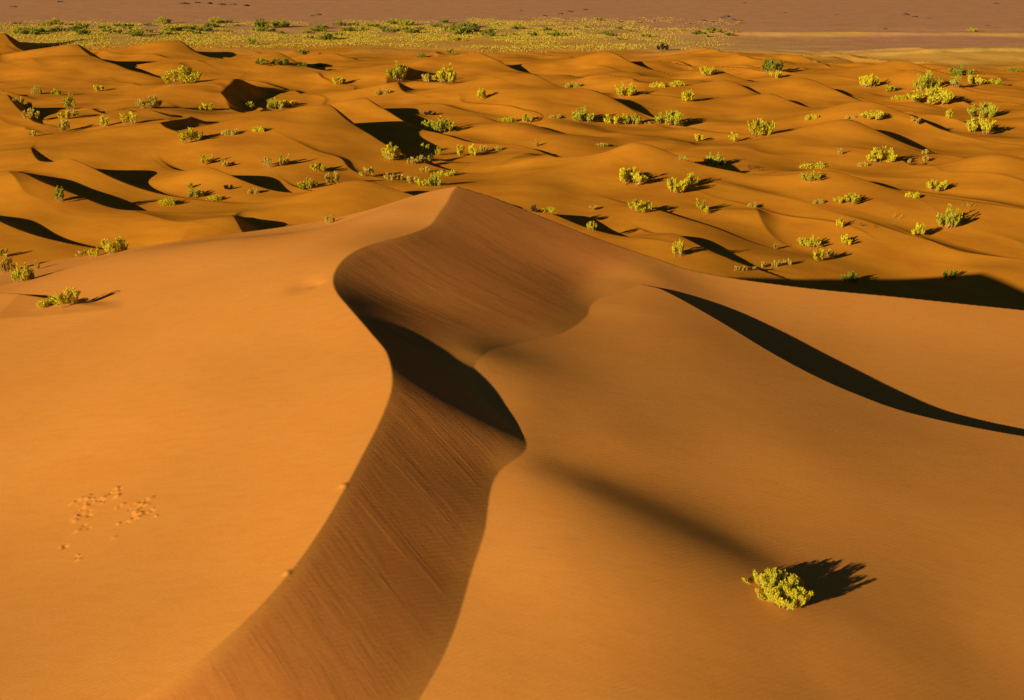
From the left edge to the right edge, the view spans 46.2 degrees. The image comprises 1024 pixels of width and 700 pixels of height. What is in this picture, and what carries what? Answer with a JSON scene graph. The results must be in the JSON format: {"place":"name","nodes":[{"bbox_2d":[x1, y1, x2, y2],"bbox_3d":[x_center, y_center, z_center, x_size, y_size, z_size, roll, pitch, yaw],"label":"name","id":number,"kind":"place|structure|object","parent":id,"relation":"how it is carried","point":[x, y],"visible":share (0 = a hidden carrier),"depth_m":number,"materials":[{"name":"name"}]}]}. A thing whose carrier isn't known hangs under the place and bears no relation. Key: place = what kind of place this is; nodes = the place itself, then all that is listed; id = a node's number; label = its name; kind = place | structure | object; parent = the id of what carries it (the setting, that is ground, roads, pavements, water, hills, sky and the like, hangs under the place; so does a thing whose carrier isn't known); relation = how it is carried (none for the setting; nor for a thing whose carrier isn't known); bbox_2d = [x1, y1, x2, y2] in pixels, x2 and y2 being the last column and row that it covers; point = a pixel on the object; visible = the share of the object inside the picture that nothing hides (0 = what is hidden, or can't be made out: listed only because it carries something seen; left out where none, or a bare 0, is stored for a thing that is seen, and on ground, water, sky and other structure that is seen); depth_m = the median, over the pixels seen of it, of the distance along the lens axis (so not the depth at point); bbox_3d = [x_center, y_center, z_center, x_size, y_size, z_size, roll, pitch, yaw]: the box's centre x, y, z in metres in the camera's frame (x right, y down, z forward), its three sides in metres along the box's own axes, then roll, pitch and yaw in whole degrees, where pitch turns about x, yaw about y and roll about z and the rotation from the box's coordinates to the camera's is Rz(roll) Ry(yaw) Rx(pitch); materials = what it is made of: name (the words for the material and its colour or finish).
{"place":"outdoors","nodes":[
{"label":"outdoors","id":0,"kind":"place"},
{"bbox_2d":[0,187,1023,699],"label":"sand dune","id":1,"kind":"structure","parent":0,"point":[454,443],"depth_m":35.27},
{"bbox_2d":[0,253,15,272],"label":"desert shrub","id":2,"kind":"object","parent":1,"relation":"on","point":[6,265],"visible":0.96,"depth_m":73.27,"materials":[{"name":"yellow plant"}]},
{"bbox_2d":[11,261,34,282],"bbox_3d":[-24.319,-3.804,59.512,1.153,1.204,1.044,0,18,1],"label":"desert shrub","id":3,"kind":"object","parent":1,"relation":"on","point":[26,274],"visible":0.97,"depth_m":59.33,"materials":[{"name":"yellow plant"}]},
{"bbox_2d":[36,296,70,307],"bbox_3d":[-20.158,-2.163,52.768,1.427,0.442,0.883,-2,18,-6],"label":"desert shrub","id":4,"kind":"object","parent":1,"relation":"on","point":[51,300],"visible":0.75,"depth_m":52.70,"materials":[{"name":"yellow plant"}]},
{"bbox_2d":[55,287,80,307],"bbox_3d":[-19.410,-2.329,52.450,1.109,1.022,0.607,-11,21,-31],"label":"desert shrub","id":5,"kind":"object","parent":1,"relation":"on","point":[61,298],"visible":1,"depth_m":52.38,"materials":[{"name":"yellow plant"}]},
{"bbox_2d":[87,246,98,255],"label":"desert shrub","id":6,"kind":"object","parent":1,"relation":"on","point":[95,253],"visible":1,"depth_m":72.11,"materials":[{"name":"yellow plant"}]},
{"bbox_2d":[101,236,128,253],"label":"desert shrub","id":7,"kind":"object","parent":1,"relation":"on","point":[109,247],"visible":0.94,"depth_m":71.75,"materials":[{"name":"yellow plant"}]},
{"bbox_2d":[742,567,813,609],"bbox_3d":[6.712,5.963,30.123,1.816,0.789,1.354,16,24,40],"label":"desert shrub","id":8,"kind":"object","parent":1,"relation":"on","point":[791,591],"visible":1,"depth_m":29.90,"materials":[{"name":"yellow plant"}]},
{"bbox_2d":[0,33,1023,309],"bbox_3d":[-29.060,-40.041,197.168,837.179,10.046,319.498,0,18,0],"label":"dune field","id":9,"kind":"structure","parent":0,"point":[114,177],"depth_m":145.51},
{"bbox_2d":[20,108,39,118],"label":"desert shrub","id":10,"kind":"object","parent":9,"relation":"on","point":[29,113],"visible":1,"depth_m":175.12,"materials":[{"name":"plant"}]},
{"bbox_2d":[31,86,41,93],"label":"desert shrub","id":11,"kind":"object","parent":9,"relation":"on","point":[37,90],"visible":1,"depth_m":220.71,"materials":[{"name":"plant"}]},
{"bbox_2d":[54,185,63,200],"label":"desert shrub","id":12,"kind":"object","parent":9,"relation":"on","point":[58,194],"visible":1,"depth_m":112.95,"materials":[{"name":"green plant"}]},
{"bbox_2d":[57,119,69,130],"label":"desert shrub","id":13,"kind":"object","parent":9,"relation":"on","point":[64,125],"visible":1,"depth_m":163.90,"materials":[{"name":"plant"}]},
{"bbox_2d":[56,110,70,118],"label":"desert shrub","id":14,"kind":"object","parent":9,"relation":"on","point":[67,115],"visible":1,"depth_m":174.77,"materials":[{"name":"yellow plant"}]},
{"bbox_2d":[62,91,75,109],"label":"desert shrub","id":15,"kind":"object","parent":9,"relation":"on","point":[70,101],"visible":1,"depth_m":187.48,"materials":[{"name":"green plant"}]},
{"bbox_2d":[99,115,108,126],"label":"desert shrub","id":16,"kind":"object","parent":9,"relation":"on","point":[105,122],"visible":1,"depth_m":164.57,"materials":[{"name":"yellow plant"}]},
{"bbox_2d":[119,111,136,124],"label":"desert shrub","id":17,"kind":"object","parent":9,"relation":"on","point":[124,118],"visible":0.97,"depth_m":163.47,"materials":[{"name":"yellow plant"}]},
{"bbox_2d":[133,95,162,108],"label":"desert shrub","id":18,"kind":"object","parent":9,"relation":"on","point":[153,102],"visible":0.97,"depth_m":192.27,"materials":[{"name":"yellow plant"}]},
{"bbox_2d":[158,197,175,205],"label":"desert shrub","id":19,"kind":"object","parent":9,"relation":"on","point":[163,202],"visible":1,"depth_m":117.87,"materials":[{"name":"yellow plant"}]},
{"bbox_2d":[160,64,201,85],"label":"desert shrub","id":20,"kind":"object","parent":9,"relation":"on","point":[188,76],"visible":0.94,"depth_m":218.58,"materials":[{"name":"yellow plant"}]},
{"bbox_2d":[178,127,202,143],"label":"desert shrub","id":21,"kind":"object","parent":9,"relation":"on","point":[190,134],"visible":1,"depth_m":147.22,"materials":[{"name":"yellow plant"}]},
{"bbox_2d":[187,187,204,197],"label":"desert shrub","id":22,"kind":"object","parent":9,"relation":"on","point":[191,192],"visible":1,"depth_m":121.69,"materials":[{"name":"green plant"}]},
{"bbox_2d":[201,154,212,163],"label":"desert shrub","id":23,"kind":"object","parent":9,"relation":"on","point":[204,159],"visible":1,"depth_m":139.46,"materials":[{"name":"yellow plant"}]},
{"bbox_2d":[205,194,221,200],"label":"desert shrub","id":24,"kind":"object","parent":9,"relation":"on","point":[215,197],"visible":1,"depth_m":120.17,"materials":[{"name":"yellow plant"}]},
{"bbox_2d":[221,129,238,134],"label":"desert shrub","id":25,"kind":"object","parent":9,"relation":"on","point":[230,132],"visible":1,"depth_m":149.90,"materials":[{"name":"plant"}]},
{"bbox_2d":[261,157,271,166],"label":"desert shrub","id":26,"kind":"object","parent":9,"relation":"on","point":[268,162],"visible":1,"depth_m":137.40,"materials":[{"name":"beige plant"}]},
{"bbox_2d":[265,58,280,64],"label":"desert shrub","id":27,"kind":"object","parent":9,"relation":"on","point":[276,61],"visible":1,"depth_m":259.64,"materials":[{"name":"green plant"}]},
{"bbox_2d":[267,97,282,109],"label":"desert shrub","id":28,"kind":"object","parent":9,"relation":"on","point":[272,104],"visible":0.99,"depth_m":209.82,"materials":[{"name":"yellow plant"}]},
{"bbox_2d":[279,153,289,164],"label":"desert shrub","id":29,"kind":"object","parent":9,"relation":"on","point":[281,160],"visible":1,"depth_m":137.98,"materials":[{"name":"plant"}]},
{"bbox_2d":[297,177,317,188],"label":"desert shrub","id":30,"kind":"object","parent":9,"relation":"on","point":[307,184],"visible":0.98,"depth_m":128.35,"materials":[{"name":"yellow plant"}]},
{"bbox_2d":[310,162,324,171],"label":"desert shrub","id":31,"kind":"object","parent":9,"relation":"on","point":[315,166],"visible":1,"depth_m":136.35,"materials":[{"name":"yellow plant"}]},
{"bbox_2d":[325,170,339,183],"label":"desert shrub","id":32,"kind":"object","parent":9,"relation":"on","point":[328,178],"visible":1,"depth_m":129.72,"materials":[{"name":"plant"}]},
{"bbox_2d":[332,75,345,83],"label":"desert shrub","id":33,"kind":"object","parent":9,"relation":"on","point":[340,79],"visible":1,"depth_m":239.72,"materials":[{"name":"yellow plant"}]},
{"bbox_2d":[358,166,373,175],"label":"desert shrub","id":34,"kind":"object","parent":9,"relation":"on","point":[371,170],"visible":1,"depth_m":136.09,"materials":[{"name":"plant"}]},
{"bbox_2d":[381,142,400,160],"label":"desert shrub","id":35,"kind":"object","parent":9,"relation":"on","point":[388,154],"visible":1,"depth_m":143.84,"materials":[{"name":"yellow plant"}]},
{"bbox_2d":[385,60,407,80],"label":"desert shrub","id":36,"kind":"object","parent":9,"relation":"on","point":[398,72],"visible":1,"depth_m":243.50,"materials":[{"name":"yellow plant"}]},
{"bbox_2d":[421,74,436,81],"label":"desert shrub","id":37,"kind":"object","parent":9,"relation":"on","point":[426,77],"visible":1,"depth_m":243.55,"materials":[{"name":"plant"}]},
{"bbox_2d":[428,171,440,185],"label":"desert shrub","id":38,"kind":"object","parent":9,"relation":"on","point":[432,181],"visible":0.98,"depth_m":126.43,"materials":[{"name":"green plant"}]},
{"bbox_2d":[421,115,453,132],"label":"desert shrub","id":39,"kind":"object","parent":9,"relation":"on","point":[429,125],"visible":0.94,"depth_m":172.52,"materials":[{"name":"green plant"}]},
{"bbox_2d":[436,63,455,82],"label":"desert shrub","id":40,"kind":"object","parent":9,"relation":"on","point":[443,76],"visible":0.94,"depth_m":243.32,"materials":[{"name":"yellow plant"}]},
{"bbox_2d":[437,169,455,175],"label":"desert shrub","id":41,"kind":"object","parent":9,"relation":"on","point":[450,173],"visible":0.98,"depth_m":137.41,"materials":[{"name":"yellow plant"}]},
{"bbox_2d":[476,88,485,97],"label":"desert shrub","id":42,"kind":"object","parent":9,"relation":"on","point":[480,93],"visible":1,"depth_m":198.05,"materials":[{"name":"yellow plant"}]},
{"bbox_2d":[497,116,517,121],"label":"desert shrub","id":43,"kind":"object","parent":9,"relation":"on","point":[506,119],"visible":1,"depth_m":182.80,"materials":[{"name":"yellow plant"}]},
{"bbox_2d":[565,81,580,87],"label":"desert shrub","id":44,"kind":"object","parent":9,"relation":"on","point":[571,84],"visible":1,"depth_m":230.06,"materials":[{"name":"plant"}]},
{"bbox_2d":[572,106,594,121],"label":"desert shrub","id":45,"kind":"object","parent":9,"relation":"on","point":[579,115],"visible":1,"depth_m":183.47,"materials":[{"name":"yellow plant"}]},
{"bbox_2d":[603,113,621,123],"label":"desert shrub","id":46,"kind":"object","parent":9,"relation":"on","point":[607,119],"visible":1,"depth_m":184.60,"materials":[{"name":"yellow plant"}]},
{"bbox_2d":[614,81,636,96],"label":"desert shrub","id":47,"kind":"object","parent":9,"relation":"on","point":[632,90],"visible":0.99,"depth_m":210.71,"materials":[{"name":"yellow plant"}]},
{"bbox_2d":[621,113,639,124],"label":"desert shrub","id":48,"kind":"object","parent":9,"relation":"on","point":[625,119],"visible":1,"depth_m":185.31,"materials":[{"name":"green plant"}]},
{"bbox_2d":[619,166,647,184],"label":"desert shrub","id":49,"kind":"object","parent":9,"relation":"on","point":[628,175],"visible":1,"depth_m":124.37,"materials":[{"name":"yellow plant"}]},
{"bbox_2d":[628,199,651,212],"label":"desert shrub","id":50,"kind":"object","parent":9,"relation":"on","point":[642,206],"visible":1,"depth_m":113.86,"materials":[{"name":"yellow plant"}]},
{"bbox_2d":[650,81,665,87],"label":"desert shrub","id":51,"kind":"object","parent":9,"relation":"on","point":[660,84],"visible":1,"depth_m":219.99,"materials":[{"name":"yellow plant"}]},
{"bbox_2d":[654,110,683,125],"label":"desert shrub","id":52,"kind":"object","parent":9,"relation":"on","point":[676,119],"visible":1,"depth_m":186.39,"materials":[{"name":"yellow plant"}]},
{"bbox_2d":[667,176,687,192],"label":"desert shrub","id":53,"kind":"object","parent":9,"relation":"on","point":[681,185],"visible":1,"depth_m":121.81,"materials":[{"name":"yellow plant"}]},
{"bbox_2d":[672,239,684,256],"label":"desert shrub","id":54,"kind":"object","parent":9,"relation":"on","point":[680,248],"visible":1,"depth_m":99.06,"materials":[{"name":"yellow plant"}]},
{"bbox_2d":[682,89,694,100],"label":"desert shrub","id":55,"kind":"object","parent":9,"relation":"on","point":[685,94],"visible":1,"depth_m":203.40,"materials":[{"name":"yellow plant"}]},
{"bbox_2d":[687,173,698,185],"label":"desert shrub","id":56,"kind":"object","parent":9,"relation":"on","point":[690,180],"visible":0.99,"depth_m":124.05,"materials":[{"name":"yellow plant"}]},
{"bbox_2d":[696,198,705,211],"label":"desert shrub","id":57,"kind":"object","parent":9,"relation":"on","point":[702,206],"visible":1,"depth_m":115.60,"materials":[{"name":"green plant"}]},
{"bbox_2d":[699,66,714,76],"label":"desert shrub","id":58,"kind":"object","parent":9,"relation":"on","point":[705,71],"visible":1,"depth_m":236.19,"materials":[{"name":"yellow plant"}]},
{"bbox_2d":[704,152,725,165],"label":"desert shrub","id":59,"kind":"object","parent":9,"relation":"on","point":[719,160],"visible":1,"depth_m":143.57,"materials":[{"name":"green plant"}]},
{"bbox_2d":[748,118,775,136],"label":"desert shrub","id":60,"kind":"object","parent":9,"relation":"on","point":[762,127],"visible":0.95,"depth_m":169.64,"materials":[{"name":"yellow plant"}]},
{"bbox_2d":[761,57,784,73],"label":"desert shrub","id":61,"kind":"object","parent":9,"relation":"on","point":[769,65],"visible":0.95,"depth_m":256.19,"materials":[{"name":"green plant"}]},
{"bbox_2d":[797,235,821,247],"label":"desert shrub","id":62,"kind":"object","parent":9,"relation":"on","point":[807,242],"visible":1,"depth_m":108.14,"materials":[{"name":"yellow plant"}]},
{"bbox_2d":[799,170,821,181],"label":"desert shrub","id":63,"kind":"object","parent":9,"relation":"on","point":[806,176],"visible":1,"depth_m":124.34,"materials":[{"name":"yellow plant"}]},
{"bbox_2d":[799,161,827,168],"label":"desert shrub","id":64,"kind":"object","parent":9,"relation":"on","point":[819,165],"visible":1,"depth_m":143.42,"materials":[{"name":"yellow plant"}]},
{"bbox_2d":[813,248,823,259],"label":"desert shrub","id":65,"kind":"object","parent":9,"relation":"on","point":[820,255],"visible":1,"depth_m":103.37,"materials":[{"name":"yellow plant"}]},
{"bbox_2d":[841,233,852,244],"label":"desert shrub","id":66,"kind":"object","parent":9,"relation":"on","point":[844,239],"visible":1,"depth_m":108.07,"materials":[{"name":"yellow plant"}]},
{"bbox_2d":[840,271,859,281],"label":"desert shrub","id":67,"kind":"object","parent":9,"relation":"on","point":[853,277],"visible":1,"depth_m":99.08,"materials":[{"name":"green plant"}]},
{"bbox_2d":[844,193,861,203],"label":"desert shrub","id":68,"kind":"object","parent":9,"relation":"on","point":[853,198],"visible":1,"depth_m":118.61,"materials":[{"name":"yellow plant"}]},
{"bbox_2d":[859,73,880,86],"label":"desert shrub","id":69,"kind":"object","parent":9,"relation":"on","point":[865,81],"visible":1,"depth_m":231.07,"materials":[{"name":"yellow plant"}]},
{"bbox_2d":[859,110,883,119],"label":"desert shrub","id":70,"kind":"object","parent":9,"relation":"on","point":[878,115],"visible":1,"depth_m":176.15,"materials":[{"name":"yellow plant"}]},
{"bbox_2d":[866,146,897,162],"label":"desert shrub","id":71,"kind":"object","parent":9,"relation":"on","point":[877,153],"visible":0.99,"depth_m":144.10,"materials":[{"name":"yellow plant"}]},
{"bbox_2d":[891,94,908,99],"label":"desert shrub","id":72,"kind":"object","parent":9,"relation":"on","point":[899,96],"visible":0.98,"depth_m":216.49,"materials":[{"name":"yellow plant"}]},
{"bbox_2d":[905,191,919,197],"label":"desert shrub","id":73,"kind":"object","parent":9,"relation":"on","point":[916,195],"visible":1,"depth_m":120.16,"materials":[{"name":"yellow plant"}]},
{"bbox_2d":[911,222,925,234],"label":"desert shrub","id":74,"kind":"object","parent":9,"relation":"on","point":[918,226],"visible":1,"depth_m":110.70,"materials":[{"name":"yellow plant"}]},
{"bbox_2d":[913,69,941,92],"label":"desert shrub","id":75,"kind":"object","parent":9,"relation":"on","point":[924,82],"visible":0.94,"depth_m":224.73,"materials":[{"name":"yellow plant"}]},
{"bbox_2d":[907,86,956,104],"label":"desert shrub","id":76,"kind":"object","parent":9,"relation":"on","point":[944,96],"visible":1,"depth_m":210.31,"materials":[{"name":"yellow plant"}]},
{"bbox_2d":[926,179,948,191],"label":"desert shrub","id":77,"kind":"object","parent":9,"relation":"on","point":[944,184],"visible":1,"depth_m":126.61,"materials":[{"name":"yellow plant"}]},
{"bbox_2d":[936,203,962,228],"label":"desert shrub","id":78,"kind":"object","parent":9,"relation":"on","point":[950,218],"visible":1,"depth_m":112.97,"materials":[{"name":"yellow plant"}]},
{"bbox_2d":[943,269,957,278],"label":"desert shrub","id":79,"kind":"object","parent":9,"relation":"on","point":[953,274],"visible":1,"depth_m":100.83,"materials":[{"name":"green plant"}]},
{"bbox_2d":[950,74,961,86],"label":"desert shrub","id":80,"kind":"object","parent":9,"relation":"on","point":[955,80],"visible":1,"depth_m":225.36,"materials":[{"name":"yellow plant"}]},
{"bbox_2d":[948,64,974,74],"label":"desert shrub","id":81,"kind":"object","parent":9,"relation":"on","point":[960,70],"visible":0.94,"depth_m":254.95,"materials":[{"name":"green plant"}]},
{"bbox_2d":[968,74,986,84],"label":"desert shrub","id":82,"kind":"object","parent":9,"relation":"on","point":[972,79],"visible":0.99,"depth_m":230.93,"materials":[{"name":"yellow plant"}]},
{"bbox_2d":[965,116,995,133],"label":"desert shrub","id":83,"kind":"object","parent":9,"relation":"on","point":[983,125],"visible":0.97,"depth_m":179.28,"materials":[{"name":"yellow plant"}]},
{"bbox_2d":[967,101,998,117],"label":"desert shrub","id":84,"kind":"object","parent":9,"relation":"on","point":[990,111],"visible":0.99,"depth_m":194.23,"materials":[{"name":"yellow plant"}]},
{"bbox_2d":[0,0,1023,70],"bbox_3d":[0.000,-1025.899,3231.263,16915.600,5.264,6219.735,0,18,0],"label":"gravel plain","id":85,"kind":"structure","parent":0,"point":[820,31],"depth_m":484.22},
{"bbox_2d":[18,27,39,34],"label":"desert shrub","id":86,"kind":"object","parent":85,"relation":"on","point":[27,31],"visible":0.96,"depth_m":406.09,"materials":[{"name":"green plant"}]},
{"bbox_2d":[44,18,63,24],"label":"desert shrub","id":87,"kind":"object","parent":85,"relation":"on","point":[54,21],"visible":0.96,"depth_m":464.36,"materials":[{"name":"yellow plant"}]},
{"bbox_2d":[77,28,90,34],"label":"desert shrub","id":88,"kind":"object","parent":85,"relation":"on","point":[82,32],"visible":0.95,"depth_m":402.45,"materials":[{"name":"green plant"}]},
{"bbox_2d":[127,28,141,36],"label":"desert shrub","id":89,"kind":"object","parent":85,"relation":"on","point":[137,33],"visible":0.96,"depth_m":396.43,"materials":[{"name":"green plant"}]},
{"bbox_2d":[153,16,171,23],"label":"desert shrub","id":90,"kind":"object","parent":85,"relation":"on","point":[160,20],"visible":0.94,"depth_m":477.13,"materials":[{"name":"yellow plant"}]},
{"bbox_2d":[163,24,184,30],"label":"desert shrub","id":91,"kind":"object","parent":85,"relation":"on","point":[177,28],"visible":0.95,"depth_m":424.86,"materials":[{"name":"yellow plant"}]},
{"bbox_2d":[196,26,213,30],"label":"desert shrub","id":92,"kind":"object","parent":85,"relation":"on","point":[204,28],"visible":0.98,"depth_m":425.02,"materials":[{"name":"green plant"}]},
{"bbox_2d":[253,18,269,27],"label":"desert shrub","id":93,"kind":"object","parent":85,"relation":"on","point":[259,23],"visible":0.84,"depth_m":442.31,"materials":[{"name":"green plant"}]},
{"bbox_2d":[272,18,290,27],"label":"desert shrub","id":94,"kind":"object","parent":85,"relation":"on","point":[283,23],"visible":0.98,"depth_m":446.06,"materials":[{"name":"green plant"}]},
{"bbox_2d":[309,27,327,31],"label":"desert shrub","id":95,"kind":"object","parent":85,"relation":"on","point":[319,29],"visible":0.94,"depth_m":424.15,"materials":[{"name":"green plant"}]},
{"bbox_2d":[318,32,336,39],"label":"desert shrub","id":96,"kind":"object","parent":85,"relation":"on","point":[328,36],"visible":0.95,"depth_m":381.00,"materials":[{"name":"green plant"}]},
{"bbox_2d":[0,16,736,52],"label":"dry grass","id":97,"kind":"structure","parent":85,"relation":"on","point":[194,41],"depth_m":393.88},
{"bbox_2d":[444,22,459,32],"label":"desert shrub","id":98,"kind":"object","parent":85,"relation":"on","point":[452,27],"visible":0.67,"depth_m":412.90,"materials":[{"name":"green plant"}]},
{"bbox_2d":[464,23,480,31],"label":"desert shrub","id":99,"kind":"object","parent":85,"relation":"on","point":[472,27],"visible":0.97,"depth_m":421.03,"materials":[{"name":"green plant"}]},
{"bbox_2d":[480,28,495,36],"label":"desert shrub","id":100,"kind":"object","parent":85,"relation":"on","point":[491,33],"visible":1,"depth_m":396.19,"materials":[{"name":"green plant"}]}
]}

